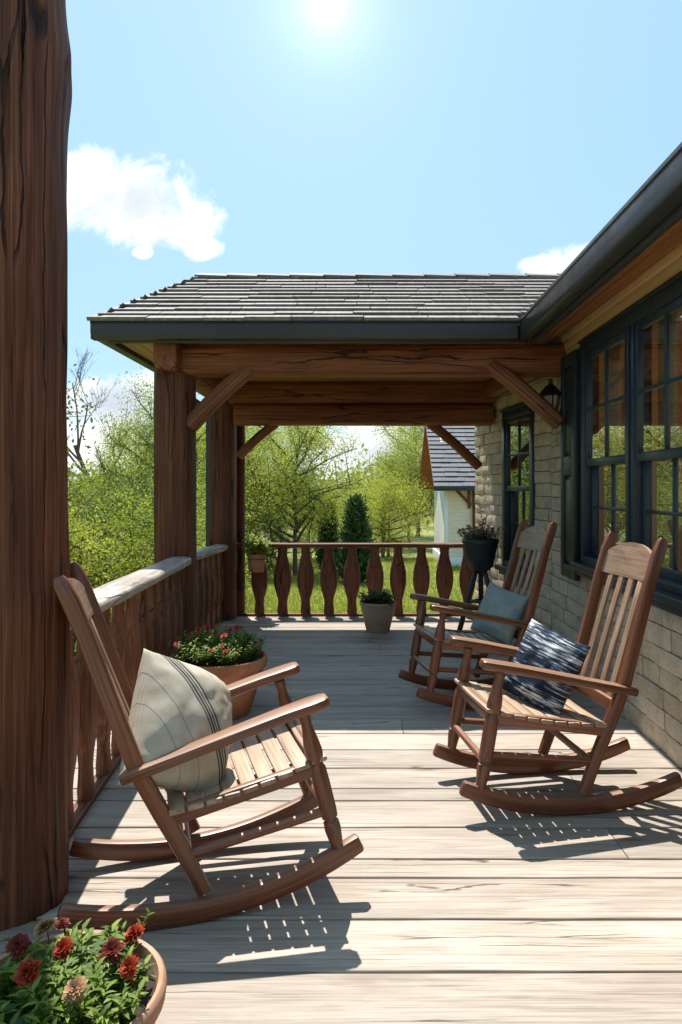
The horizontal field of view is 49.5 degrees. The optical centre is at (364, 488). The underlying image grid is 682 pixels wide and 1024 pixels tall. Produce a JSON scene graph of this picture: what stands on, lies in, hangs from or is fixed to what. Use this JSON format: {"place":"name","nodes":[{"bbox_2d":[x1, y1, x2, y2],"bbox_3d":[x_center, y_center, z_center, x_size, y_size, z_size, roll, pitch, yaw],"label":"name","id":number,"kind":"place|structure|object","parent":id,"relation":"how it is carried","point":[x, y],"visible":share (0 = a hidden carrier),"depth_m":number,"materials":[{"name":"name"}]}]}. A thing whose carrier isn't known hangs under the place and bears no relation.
{"place":"outdoors","nodes":[
{"label":"outdoors","id":0,"kind":"place"},
{"bbox_2d":[74,496,475,651],"bbox_3d":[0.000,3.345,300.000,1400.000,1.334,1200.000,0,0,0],"label":"ground","id":1,"kind":"structure","parent":0,"point":[429,551],"depth_m":30.71,"materials":[{"name":"plant"}]},
{"bbox_2d":[68,460,127,649],"bbox_3d":[-6.493,0.951,10.930,5.620,4.897,5.120,0,0,-33],"label":"shrub","id":2,"kind":"object","parent":1,"relation":"on","point":[77,511],"visible":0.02,"depth_m":11.32,"materials":[{"name":"green plant"}]},
{"bbox_2d":[67,349,140,491],"bbox_3d":[-10.102,-0.612,23.191,6.074,7.833,3.885,0,0,0],"label":"bare tree","id":3,"kind":"object","parent":1,"relation":"on","point":[77,446],"visible":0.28,"depth_m":23.69,"materials":[{"name":"brown plant"}]},
{"bbox_2d":[67,363,148,564],"bbox_3d":[-7.925,0.629,13.601,7.276,6.258,8.770,0,0,-26],"label":"shrub","id":4,"kind":"object","parent":1,"relation":"on","point":[78,422],"visible":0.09,"depth_m":13.63,"materials":[{"name":"green plant"}]},
{"bbox_2d":[68,455,151,559],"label":"shrub","id":5,"kind":"object","parent":1,"relation":"on","point":[83,493],"visible":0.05,"depth_m":17.11,"materials":[{"name":"green plant"}]},
{"bbox_2d":[68,503,153,655],"bbox_3d":[-4.716,1.447,11.198,3.706,3.419,4.287,0,0,-12],"label":"shrub","id":6,"kind":"object","parent":1,"relation":"on","point":[75,541],"visible":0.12,"depth_m":11.35,"materials":[{"name":"green plant"}]},
{"bbox_2d":[68,460,153,566],"bbox_3d":[-7.979,1.259,22.420,5.656,4.510,4.889,0,0,-25],"label":"shrub","id":7,"kind":"object","parent":1,"relation":"on","point":[93,484],"visible":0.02,"depth_m":22.68,"materials":[{"name":"green plant"}]},
{"bbox_2d":[68,463,202,587],"bbox_3d":[-5.243,1.385,15.545,4.465,3.840,5.382,0,0,-8],"label":"shrub","id":8,"kind":"object","parent":1,"relation":"on","point":[119,500],"visible":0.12,"depth_m":15.15,"materials":[{"name":"green plant"}]},
{"bbox_2d":[75,418,199,496],"bbox_3d":[-8.069,0.198,25.866,5.426,5.726,6.382,0,0,23],"label":"leafy tree","id":9,"kind":"object","parent":1,"relation":"on","point":[120,461],"visible":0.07,"depth_m":25.55,"materials":[{"name":"green plant"}]},
{"bbox_2d":[70,365,205,512],"bbox_3d":[-5.419,-0.276,19.885,4.319,6.322,5.173,0,0,5],"label":"leafy tree","id":10,"kind":"object","parent":1,"relation":"on","point":[144,432],"visible":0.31,"depth_m":19.56,"materials":[{"name":"green plant"}]},
{"bbox_2d":[70,473,273,613],"bbox_3d":[-3.572,1.389,12.633,3.884,3.385,3.539,0,0,-37],"label":"shrub","id":11,"kind":"object","parent":1,"relation":"on","point":[139,539],"visible":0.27,"depth_m":12.27,"materials":[{"name":"green plant"}]},
{"bbox_2d":[73,446,275,577],"bbox_3d":[-5.103,1.195,18.423,6.179,4.409,5.126,0,0,-2],"label":"leafy tree","id":12,"kind":"object","parent":1,"relation":"on","point":[110,474],"visible":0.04,"depth_m":17.76,"materials":[{"name":"green plant"}]},
{"bbox_2d":[89,451,274,607],"bbox_3d":[-4.216,1.130,16.580,4.216,4.033,4.628,0,0,-33],"label":"leafy tree","id":13,"kind":"object","parent":1,"relation":"on","point":[198,504],"visible":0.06,"depth_m":16.19,"materials":[{"name":"green plant"}]},
{"bbox_2d":[145,401,298,539],"bbox_3d":[-4.755,-0.118,24.274,5.672,5.986,6.673,0,0,-22],"label":"leafy tree","id":14,"kind":"object","parent":1,"relation":"on","point":[251,476],"visible":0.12,"depth_m":23.58,"materials":[{"name":"green plant"}]},
{"bbox_2d":[68,444,433,527],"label":"woodland","id":15,"kind":"object","parent":1,"relation":"on","point":[345,472],"visible":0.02,"depth_m":57.45,"materials":[{"name":"green plant"}]},
{"bbox_2d":[196,423,328,562],"bbox_3d":[-4.146,-0.382,26.877,5.836,6.451,6.990,0,0,-17],"label":"leafy tree","id":16,"kind":"object","parent":1,"relation":"on","point":[250,435],"visible":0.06,"depth_m":26.68,"materials":[{"name":"green plant"}]},
{"bbox_2d":[245,507,314,566],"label":"shrub","id":17,"kind":"object","parent":1,"relation":"on","point":[268,557],"visible":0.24,"depth_m":25.84,"materials":[{"name":"green plant"}]},
{"bbox_2d":[280,492,345,558],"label":"shrub","id":18,"kind":"object","parent":1,"relation":"on","point":[316,534],"visible":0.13,"depth_m":28.32,"materials":[{"name":"green plant"}]},
{"bbox_2d":[245,426,392,575],"bbox_3d":[-2.426,-0.247,23.671,6.673,6.116,5.672,0,0,-1],"label":"leafy tree","id":19,"kind":"object","parent":1,"relation":"on","point":[310,507],"visible":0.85,"depth_m":23.04,"materials":[{"name":"green plant"}]},
{"bbox_2d":[314,497,340,570],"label":"conifer","id":20,"kind":"object","parent":1,"relation":"on","point":[323,538],"visible":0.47,"depth_m":24.33,"materials":[{"name":"green plant"}]},
{"bbox_2d":[0,616,681,1023],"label":"deck","id":21,"kind":"structure","parent":1,"relation":"on","point":[438,900],"depth_m":2.73,"materials":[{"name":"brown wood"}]},
{"bbox_2d":[0,0,71,931],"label":"log post","id":22,"kind":"object","parent":21,"relation":"on","point":[35,83],"visible":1,"depth_m":2.49,"materials":[{"name":"brown wood"}]},
{"bbox_2d":[0,908,166,1023],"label":"potted plant","id":23,"kind":"object","parent":21,"relation":"on","point":[112,975],"visible":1,"depth_m":1.72,"materials":[{"name":"green plant"}]},
{"bbox_2d":[68,556,191,837],"bbox_3d":[-1.359,0.966,4.309,0.199,0.961,3.434,0,0,-5],"label":"porch railing","id":24,"kind":"object","parent":21,"relation":"on","point":[145,604],"visible":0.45,"depth_m":3.92,"materials":[{"name":"brown wood"}]},
{"bbox_2d":[53,561,363,930],"bbox_3d":[-0.616,0.839,2.706,1.025,1.216,0.595,-7,2,-17],"label":"rocking chair","id":25,"kind":"object","parent":21,"relation":"on","point":[287,724],"visible":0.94,"depth_m":2.54,"materials":[{"name":"brown wood"}]},
{"bbox_2d":[118,648,231,796],"bbox_3d":[-0.654,0.846,2.640,0.293,0.460,0.410,-25,-41,36],"label":"cushion","id":26,"kind":"object","parent":25,"relation":"on","point":[176,704],"visible":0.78,"depth_m":2.54,"materials":[{"name":"fabric"}]},
{"bbox_2d":[196,544,227,642],"bbox_3d":[-1.563,1.006,7.229,0.175,0.881,1.864,0,0,-1],"label":"porch railing","id":27,"kind":"object","parent":21,"relation":"on","point":[210,583],"visible":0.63,"depth_m":7.43,"materials":[{"name":"brown wood"}]},
{"bbox_2d":[169,622,267,719],"bbox_3d":[-0.945,1.168,4.779,0.630,0.564,0.708,0,0,0],"label":"potted plant","id":28,"kind":"object","parent":21,"relation":"on","point":[236,659],"visible":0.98,"depth_m":4.65,"materials":[{"name":"green plant"}]},
{"bbox_2d":[86,273,565,647],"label":"porch roof","id":29,"kind":"structure","parent":21,"relation":"on","point":[272,352],"depth_m":6.03,"materials":[{"name":"brown wood"}]},
{"bbox_2d":[236,543,475,615],"bbox_3d":[-0.055,1.032,8.399,2.831,0.829,0.126,0,0,0],"label":"porch railing","id":30,"kind":"object","parent":21,"relation":"on","point":[351,578],"visible":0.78,"depth_m":8.36,"materials":[{"name":"brown wood"}]},
{"bbox_2d":[240,534,270,572],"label":"potted plant","id":31,"kind":"object","parent":30,"relation":"hanging from","point":[256,551],"visible":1,"depth_m":8.13,"materials":[{"name":"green plant"}]},
{"bbox_2d":[356,587,396,632],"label":"potted plant","id":32,"kind":"object","parent":21,"relation":"on","point":[378,613],"visible":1,"depth_m":7.40,"materials":[{"name":"green plant"}]},
{"bbox_2d":[457,568,490,630],"bbox_3d":[1.160,1.130,7.584,0.455,0.653,0.357,0,0,0],"label":"plant stand","id":33,"kind":"object","parent":21,"relation":"on","point":[481,573],"visible":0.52,"depth_m":7.50,"materials":[{"name":"black paint"}]},
{"bbox_2d":[456,510,504,567],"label":"potted plant","id":34,"kind":"object","parent":33,"relation":"on","point":[480,544],"visible":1,"depth_m":7.43,"materials":[{"name":"grey plant"}]},
{"bbox_2d":[398,519,556,709],"bbox_3d":[0.815,0.829,5.080,1.046,1.241,0.607,2,0,-11],"label":"rocking chair","id":35,"kind":"object","parent":21,"relation":"on","point":[536,539],"visible":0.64,"depth_m":5.05,"materials":[{"name":"brown wood"}]},
{"bbox_2d":[470,583,528,645],"bbox_3d":[0.926,0.861,5.081,0.160,0.360,0.380,29,-8,-36],"label":"cushion","id":36,"kind":"object","parent":35,"relation":"on","point":[498,601],"visible":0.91,"depth_m":5.00,"materials":[{"name":"blue fabric"}]},
{"bbox_2d":[433,531,681,815],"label":"rocking chair","id":37,"kind":"object","parent":21,"relation":"on","point":[495,705],"visible":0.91,"depth_m":3.33,"materials":[{"name":"brown wood"}]},
{"bbox_2d":[502,619,590,715],"bbox_3d":[0.854,0.858,3.521,0.168,0.380,0.360,27,-4,-38],"label":"cushion","id":38,"kind":"object","parent":37,"relation":"on","point":[541,646],"visible":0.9,"depth_m":3.44,"materials":[{"name":"blue fabric"}]},
{"bbox_2d":[334,491,385,582],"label":"conifer","id":39,"kind":"object","parent":1,"relation":"on","point":[356,528],"visible":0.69,"depth_m":21.27,"materials":[{"name":"green plant"}]},
{"bbox_2d":[337,466,436,557],"bbox_3d":[1.166,1.147,29.567,5.291,4.219,4.574,0,0,-20],"label":"shrub","id":40,"kind":"object","parent":1,"relation":"on","point":[381,530],"visible":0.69,"depth_m":28.87,"materials":[{"name":"green plant"}]},
{"bbox_2d":[350,426,433,536],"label":"leafy tree","id":41,"kind":"object","parent":1,"relation":"on","point":[417,430],"visible":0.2,"depth_m":41.69,"materials":[{"name":"green plant"}]},
{"bbox_2d":[354,426,433,541],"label":"leafy tree","id":42,"kind":"object","parent":1,"relation":"on","point":[391,463],"visible":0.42,"depth_m":33.65,"materials":[{"name":"green plant"}]},
{"bbox_2d":[418,426,476,566],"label":"cottage","id":43,"kind":"structure","parent":1,"relation":"on","point":[449,476],"depth_m":26.32,"materials":[{"name":"beige paint"}]},
{"bbox_2d":[475,142,681,767],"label":"house","id":44,"kind":"structure","parent":1,"relation":"on","point":[596,466],"depth_m":4.68,"materials":[{"name":"beige stone"}]},
{"bbox_2d":[495,403,535,584],"bbox_3d":[1.556,0.040,7.359,0.235,1.720,0.990,0,0,-8],"label":"window","id":45,"kind":"structure","parent":44,"relation":"in","point":[518,464],"depth_m":7.46,"materials":[{"name":"blue paint"}]},
{"bbox_2d":[539,379,560,412],"bbox_3d":[1.536,-0.707,6.070,0.211,0.380,0.190,0,0,0],"label":"wall lantern","id":46,"kind":"object","parent":44,"relation":"attached to","point":[550,392],"depth_m":6.02,"materials":[{"name":"black metal"}]},
{"bbox_2d":[570,270,681,616],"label":"window","id":47,"kind":"structure","parent":44,"relation":"in","point":[631,364],"depth_m":4.48,"materials":[{"name":"black glass"}]},
{"bbox_2d":[245,556,476,612],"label":"grass","id":48,"kind":"structure","parent":0,"point":[342,604],"depth_m":18.92,"materials":[{"name":"green plant"}]},
{"bbox_2d":[66,0,681,486],"label":"sky","id":49,"kind":"structure","parent":0,"point":[205,136],"materials":[{"name":"blue"}]}
]}

